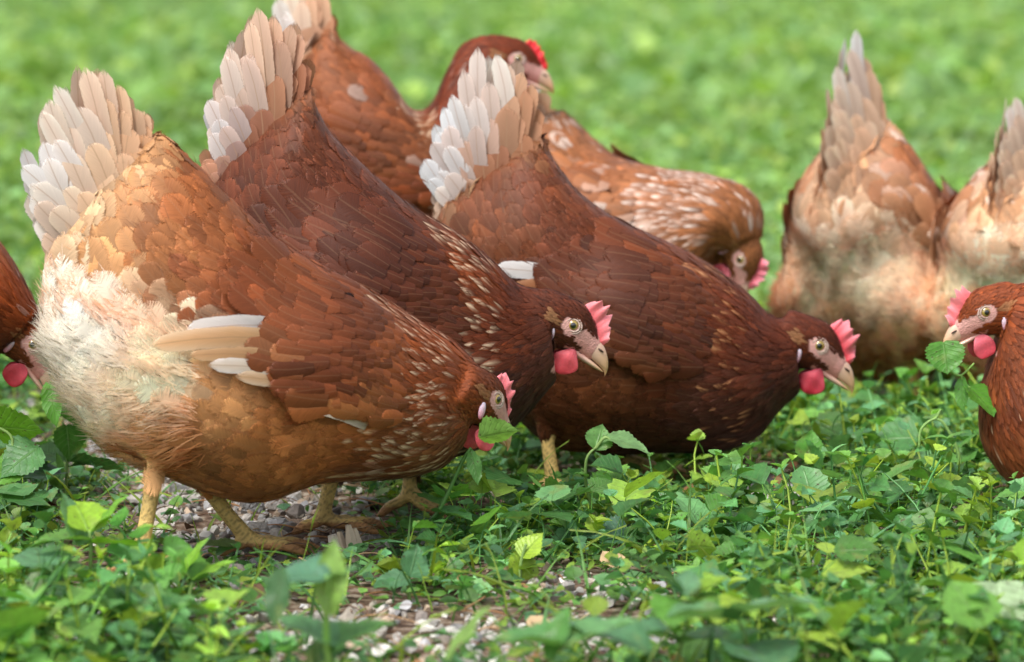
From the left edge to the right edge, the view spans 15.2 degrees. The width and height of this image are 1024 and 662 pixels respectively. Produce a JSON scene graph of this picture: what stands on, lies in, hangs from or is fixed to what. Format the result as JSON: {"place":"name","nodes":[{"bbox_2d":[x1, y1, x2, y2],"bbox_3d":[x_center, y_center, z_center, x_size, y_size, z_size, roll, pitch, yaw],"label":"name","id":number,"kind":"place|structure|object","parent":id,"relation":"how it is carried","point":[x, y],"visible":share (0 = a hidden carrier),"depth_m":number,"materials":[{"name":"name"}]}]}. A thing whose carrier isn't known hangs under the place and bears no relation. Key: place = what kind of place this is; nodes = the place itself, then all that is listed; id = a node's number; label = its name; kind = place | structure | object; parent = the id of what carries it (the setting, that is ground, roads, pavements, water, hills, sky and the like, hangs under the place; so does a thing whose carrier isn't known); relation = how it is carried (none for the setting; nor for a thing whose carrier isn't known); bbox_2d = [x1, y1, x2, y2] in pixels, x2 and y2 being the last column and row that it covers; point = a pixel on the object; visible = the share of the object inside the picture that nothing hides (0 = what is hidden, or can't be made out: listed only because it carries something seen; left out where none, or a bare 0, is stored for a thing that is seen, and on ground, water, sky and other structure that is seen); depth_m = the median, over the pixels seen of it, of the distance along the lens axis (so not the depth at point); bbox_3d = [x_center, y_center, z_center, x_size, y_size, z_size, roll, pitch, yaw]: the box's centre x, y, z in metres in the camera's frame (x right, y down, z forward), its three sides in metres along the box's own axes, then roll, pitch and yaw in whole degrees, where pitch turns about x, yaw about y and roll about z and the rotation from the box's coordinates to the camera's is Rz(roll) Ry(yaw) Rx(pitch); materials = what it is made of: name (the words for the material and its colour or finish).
{"place":"outdoors","nodes":[
{"label":"outdoors","id":0,"kind":"place"},
{"bbox_2d":[1,396,1005,661],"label":"gravel","id":1,"kind":"structure","parent":0,"point":[297,510],"depth_m":3.11,"materials":[{"name":"grey gravel"}]},
{"bbox_2d":[0,0,1023,312],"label":"lawn","id":2,"kind":"structure","parent":0,"point":[768,128],"depth_m":14.69,"materials":[{"name":"green plant"}]},
{"bbox_2d":[0,2,1023,661],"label":"ground","id":3,"kind":"structure","parent":0,"point":[716,80],"depth_m":3.21,"materials":[{"name":"soil"}]},
{"bbox_2d":[0,239,53,389],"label":"hen","id":4,"kind":"object","parent":3,"relation":"on","point":[17,313],"visible":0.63,"depth_m":3.32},
{"bbox_2d":[40,382,62,427],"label":"leaf sprig","id":5,"kind":"object","parent":4,"relation":"hanging from","point":[50,409],"visible":0.71,"depth_m":3.25,"materials":[{"name":"green plant"}]},
{"bbox_2d":[0,405,58,510],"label":"weed","id":6,"kind":"object","parent":3,"relation":"on","point":[23,455],"visible":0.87,"depth_m":3.23,"materials":[{"name":"green plant"}]},
{"bbox_2d":[12,547,94,593],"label":"weed","id":7,"kind":"object","parent":3,"relation":"on","point":[30,557],"visible":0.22,"depth_m":2.84,"materials":[{"name":"green plant"}]},
{"bbox_2d":[21,403,127,492],"bbox_3d":[-0.392,0.098,3.417,0.102,0.127,0.059,0,6,0],"label":"weed","id":8,"kind":"object","parent":3,"relation":"on","point":[66,444],"visible":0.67,"depth_m":3.42,"materials":[{"name":"green plant"}]},
{"bbox_2d":[30,489,147,579],"bbox_3d":[-0.317,0.167,2.865,0.090,0.095,0.052,-2,6,-18],"label":"weed","id":9,"kind":"object","parent":3,"relation":"on","point":[84,520],"visible":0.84,"depth_m":2.87,"materials":[{"name":"green plant"}]},
{"bbox_2d":[122,494,141,505],"bbox_3d":[-0.338,0.152,3.455,0.027,0.012,0.025,2,6,18],"label":"rock","id":10,"kind":"object","parent":3,"relation":"on","point":[132,499],"visible":0.48,"depth_m":3.45,"materials":[{"name":"stone"}]},
{"bbox_2d":[93,582,188,661],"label":"weed","id":11,"kind":"object","parent":3,"relation":"on","point":[148,588],"visible":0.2,"depth_m":2.71,"materials":[{"name":"green plant"}]},
{"bbox_2d":[125,537,234,594],"bbox_3d":[-0.250,0.183,2.873,0.086,0.057,0.037,1,6,9],"label":"weed","id":12,"kind":"object","parent":3,"relation":"on","point":[200,568],"visible":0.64,"depth_m":2.87,"materials":[{"name":"green plant"}]},
{"bbox_2d":[194,538,242,563],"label":"weed","id":13,"kind":"object","parent":3,"relation":"on","point":[224,544],"visible":0.47,"depth_m":3.13,"materials":[{"name":"green plant"}]},
{"bbox_2d":[241,502,264,513],"bbox_3d":[-0.230,0.157,3.403,0.023,0.021,0.017,-2,6,-15],"label":"rock","id":14,"kind":"object","parent":3,"relation":"on","point":[252,507],"visible":0.47,"depth_m":3.40,"materials":[{"name":"stone"}]},
{"bbox_2d":[247,521,269,531],"bbox_3d":[-0.216,0.171,3.282,0.020,0.017,0.020,-1,6,-11],"label":"rock","id":15,"kind":"object","parent":3,"relation":"on","point":[259,525],"visible":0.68,"depth_m":3.28,"materials":[{"name":"stone"}]},
{"bbox_2d":[20,65,514,572],"bbox_3d":[-0.194,-0.015,3.127,0.412,0.406,0.216,-1,6,-14],"label":"hen","id":16,"kind":"object","parent":3,"relation":"on","point":[206,337],"visible":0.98,"depth_m":3.05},
{"bbox_2d":[269,527,288,536],"bbox_3d":[-0.200,0.173,3.268,0.015,0.012,0.016,3,6,28],"label":"rock","id":17,"kind":"object","parent":3,"relation":"on","point":[274,531],"visible":0.52,"depth_m":3.26,"materials":[{"name":"stone"}]},
{"bbox_2d":[288,519,303,523],"bbox_3d":[-0.186,0.169,3.308,0.020,0.014,0.018,3,6,27],"label":"rock","id":18,"kind":"object","parent":3,"relation":"on","point":[297,521],"visible":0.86,"depth_m":3.31,"materials":[{"name":"stone"}]},
{"bbox_2d":[263,538,396,661],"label":"weed","id":19,"kind":"object","parent":3,"relation":"on","point":[326,571],"visible":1,"depth_m":2.48,"materials":[{"name":"green plant"}]},
{"bbox_2d":[328,521,364,562],"bbox_3d":[-0.136,0.174,3.166,0.031,0.034,0.023,0,6,0],"label":"wood chip","id":20,"kind":"object","parent":3,"relation":"on","point":[352,535],"visible":0.65,"depth_m":3.16,"materials":[{"name":"wood"}]},
{"bbox_2d":[371,543,438,600],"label":"weed","id":21,"kind":"object","parent":3,"relation":"on","point":[411,557],"visible":0.94,"depth_m":2.96,"materials":[{"name":"green plant"}]},
{"bbox_2d":[199,9,611,534],"bbox_3d":[-0.107,-0.055,3.342,0.329,0.456,0.220,-3,7,-31],"label":"hen","id":22,"kind":"object","parent":3,"relation":"on","point":[280,161],"visible":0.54,"depth_m":3.28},
{"bbox_2d":[272,0,553,216],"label":"hen","id":23,"kind":"object","parent":3,"relation":"on","point":[378,125],"visible":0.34,"depth_m":3.96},
{"bbox_2d":[400,415,519,544],"bbox_3d":[-0.041,0.126,3.155,0.120,0.124,0.042,4,7,36],"label":"weed","id":24,"kind":"object","parent":3,"relation":"on","point":[493,430],"visible":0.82,"depth_m":3.16,"materials":[{"name":"green plant"}]},
{"bbox_2d":[0,293,1023,661],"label":"ground cover","id":25,"kind":"object","parent":3,"relation":"on","point":[966,599],"visible":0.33,"depth_m":3.02,"materials":[{"name":"green plant"}]},
{"bbox_2d":[11,400,1023,661],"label":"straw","id":26,"kind":"object","parent":3,"relation":"on","point":[529,620],"visible":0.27,"depth_m":3.12,"materials":[{"name":"plant"}]},
{"bbox_2d":[508,533,542,582],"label":"weed","id":27,"kind":"object","parent":3,"relation":"on","point":[528,548],"visible":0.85,"depth_m":3.03,"materials":[{"name":"green plant"}]},
{"bbox_2d":[444,605,651,661],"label":"weed","id":28,"kind":"object","parent":3,"relation":"on","point":[554,633],"visible":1,"depth_m":2.46,"materials":[{"name":"green plant"}]},
{"bbox_2d":[525,476,578,510],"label":"weed","id":29,"kind":"object","parent":3,"relation":"on","point":[550,481],"visible":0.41,"depth_m":3.30,"materials":[{"name":"green plant"}]},
{"bbox_2d":[585,515,628,550],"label":"weed","id":30,"kind":"object","parent":3,"relation":"on","point":[610,525],"visible":0.5,"depth_m":3.17,"materials":[{"name":"green plant"}]},
{"bbox_2d":[573,424,649,516],"bbox_3d":[0.084,0.129,3.285,0.054,0.095,0.047,-4,7,-35],"label":"weed","id":31,"kind":"object","parent":3,"relation":"on","point":[599,437],"visible":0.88,"depth_m":3.29,"materials":[{"name":"green plant"}]},
{"bbox_2d":[419,48,859,485],"bbox_3d":[0.113,-0.061,3.575,0.371,0.409,0.231,-3,6,-26],"label":"hen","id":32,"kind":"object","parent":3,"relation":"on","point":[718,358],"visible":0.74,"depth_m":3.50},
{"bbox_2d":[527,85,769,291],"bbox_3d":[0.110,-0.084,4.027,0.371,0.366,0.210,4,7,35],"label":"hen","id":33,"kind":"object","parent":3,"relation":"on","point":[716,221],"visible":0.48,"depth_m":3.93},
{"bbox_2d":[624,553,730,661],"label":"weed","id":34,"kind":"object","parent":3,"relation":"on","point":[690,585],"visible":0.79,"depth_m":2.57,"materials":[{"name":"green plant"}]},
{"bbox_2d":[663,595,818,661],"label":"weed","id":35,"kind":"object","parent":3,"relation":"on","point":[776,649],"visible":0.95,"depth_m":2.50,"materials":[{"name":"green plant"}]},
{"bbox_2d":[794,429,881,505],"bbox_3d":[0.295,0.125,3.424,0.085,0.075,0.038,1,6,9],"label":"weed","id":36,"kind":"object","parent":3,"relation":"on","point":[810,442],"visible":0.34,"depth_m":3.42,"materials":[{"name":"green plant"}]},
{"bbox_2d":[763,30,958,409],"bbox_3d":[0.438,-0.124,4.174,0.255,0.415,0.380,4,7,38],"label":"hen","id":37,"kind":"object","parent":3,"relation":"on","point":[867,197],"visible":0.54,"depth_m":4.04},
{"bbox_2d":[908,507,939,555],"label":"weed","id":38,"kind":"object","parent":3,"relation":"on","point":[917,519],"visible":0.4,"depth_m":3.14,"materials":[{"name":"green plant"}]},
{"bbox_2d":[918,409,981,490],"bbox_3d":[0.396,0.114,3.459,0.060,0.088,0.028,1,6,6],"label":"weed","id":39,"kind":"object","parent":3,"relation":"on","point":[965,454],"visible":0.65,"depth_m":3.46,"materials":[{"name":"green plant"}]},
{"bbox_2d":[906,97,1023,383],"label":"hen","id":40,"kind":"object","parent":3,"relation":"on","point":[982,239],"visible":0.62,"depth_m":3.95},
{"bbox_2d":[943,281,1023,483],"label":"hen","id":41,"kind":"object","parent":3,"relation":"on","point":[977,318],"visible":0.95,"depth_m":3.35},
{"bbox_2d":[925,340,996,416],"bbox_3d":[0.392,0.042,3.341,0.067,0.066,0.036,0,6,0],"label":"leaf sprig","id":42,"kind":"object","parent":41,"relation":"hanging from","point":[946,357],"visible":1,"depth_m":3.34,"materials":[{"name":"green plant"}]}
]}

